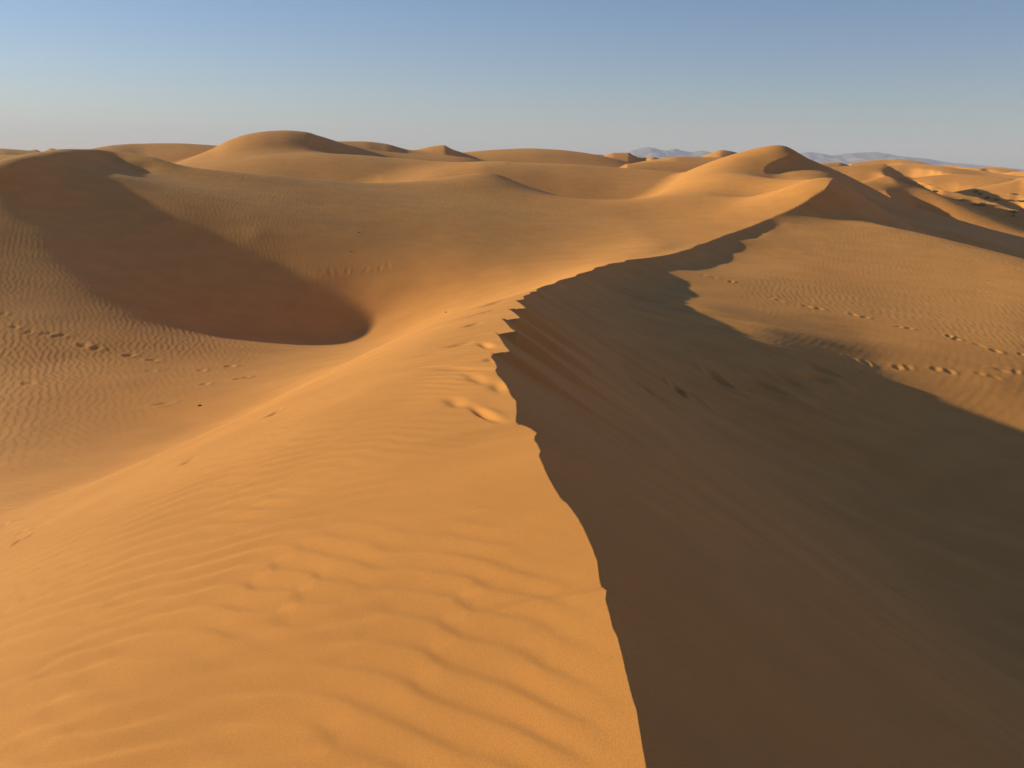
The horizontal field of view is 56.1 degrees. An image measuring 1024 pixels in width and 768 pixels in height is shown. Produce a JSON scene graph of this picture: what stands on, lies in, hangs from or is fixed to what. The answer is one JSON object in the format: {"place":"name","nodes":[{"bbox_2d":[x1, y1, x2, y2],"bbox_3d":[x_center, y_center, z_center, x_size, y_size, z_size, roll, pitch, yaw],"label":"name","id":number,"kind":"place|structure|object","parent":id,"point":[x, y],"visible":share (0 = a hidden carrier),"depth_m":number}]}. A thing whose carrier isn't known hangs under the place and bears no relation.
{"place":"outdoors","nodes":[
{"label":"outdoors","id":0,"kind":"place"},
{"bbox_2d":[0,155,18,159],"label":"sand dune","id":1,"kind":"structure","parent":0,"point":[5,156],"depth_m":140.97},
{"bbox_2d":[0,149,37,154],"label":"sand dune","id":2,"kind":"structure","parent":0,"point":[11,152],"depth_m":194.60},
{"bbox_2d":[93,143,216,162],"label":"sand dune","id":3,"kind":"structure","parent":0,"point":[173,152],"depth_m":140.16},
{"bbox_2d":[0,149,347,315],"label":"sand dune","id":4,"kind":"structure","parent":0,"point":[105,221],"depth_m":43.83},
{"bbox_2d":[0,170,634,496],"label":"sand basin","id":5,"kind":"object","parent":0,"point":[89,379],"visible":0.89,"depth_m":37.37},
{"bbox_2d":[179,150,463,182],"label":"sand dune","id":6,"kind":"structure","parent":0,"point":[309,164],"depth_m":102.14},
{"bbox_2d":[174,130,480,163],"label":"sand dune","id":7,"kind":"structure","parent":0,"point":[277,140],"depth_m":121.43},
{"bbox_2d":[337,141,452,155],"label":"sand dune","id":8,"kind":"structure","parent":0,"point":[376,146],"depth_m":171.91},
{"bbox_2d":[418,145,482,160],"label":"sand dune","id":9,"kind":"structure","parent":0,"point":[440,148],"depth_m":178.07},
{"bbox_2d":[0,145,1023,767],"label":"sand dune","id":10,"kind":"structure","parent":0,"point":[612,491],"depth_m":5.84},
{"bbox_2d":[0,0,1023,168],"label":"sky","id":11,"kind":"structure","parent":0,"point":[940,80]},
{"bbox_2d":[378,161,682,199],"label":"sand dune","id":12,"kind":"structure","parent":0,"point":[577,181],"depth_m":93.34},
{"bbox_2d":[463,148,630,166],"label":"sand dune","id":13,"kind":"structure","parent":0,"point":[530,155],"depth_m":199.92},
{"bbox_2d":[604,153,658,162],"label":"sand dune","id":14,"kind":"structure","parent":0,"point":[628,157],"depth_m":249.69},
{"bbox_2d":[619,161,705,171],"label":"sand dune","id":15,"kind":"structure","parent":0,"point":[674,166],"depth_m":170.86},
{"bbox_2d":[628,147,711,158],"bbox_3d":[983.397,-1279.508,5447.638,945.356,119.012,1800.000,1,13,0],"label":"mountain range","id":16,"kind":"structure","parent":0,"point":[645,152],"depth_m":5298.96},
{"bbox_2d":[637,156,721,162],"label":"sand dune","id":17,"kind":"structure","parent":0,"point":[695,159],"depth_m":193.44},
{"bbox_2d":[702,150,735,157],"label":"sand dune","id":18,"kind":"structure","parent":0,"point":[722,153],"depth_m":313.18},
{"bbox_2d":[820,162,848,167],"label":"sand dune","id":19,"kind":"structure","parent":0,"point":[834,164],"depth_m":249.27},
{"bbox_2d":[786,225,1023,554],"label":"sand basin","id":20,"kind":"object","parent":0,"point":[907,340],"visible":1,"depth_m":28.04},
{"bbox_2d":[800,152,1023,170],"bbox_3d":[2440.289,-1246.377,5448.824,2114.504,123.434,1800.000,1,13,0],"label":"mountain range","id":21,"kind":"structure","parent":0,"point":[849,158],"depth_m":5329.50},
{"bbox_2d":[848,159,1000,173],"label":"sand dune","id":22,"kind":"structure","parent":0,"point":[889,162],"depth_m":318.21},
{"bbox_2d":[832,163,1023,227],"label":"sand dune","id":23,"kind":"structure","parent":0,"point":[863,172],"depth_m":143.97},
{"bbox_2d":[861,176,1023,236],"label":"sand dune","id":24,"kind":"structure","parent":0,"point":[926,199],"depth_m":124.92},
{"bbox_2d":[890,164,1023,178],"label":"sand dune","id":25,"kind":"structure","parent":0,"point":[914,170],"depth_m":225.59},
{"bbox_2d":[913,174,1014,191],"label":"sand dune","id":26,"kind":"structure","parent":0,"point":[953,182],"depth_m":179.89},
{"bbox_2d":[947,166,1018,173],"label":"sand dune","id":27,"kind":"structure","parent":0,"point":[1002,170],"depth_m":397.54},
{"bbox_2d":[957,178,1023,212],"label":"sand dune","id":28,"kind":"structure","parent":0,"point":[1001,191],"depth_m":149.01},
{"bbox_2d":[1001,171,1023,175],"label":"sand dune","id":29,"kind":"structure","parent":0,"point":[1018,173],"depth_m":288.64}
]}

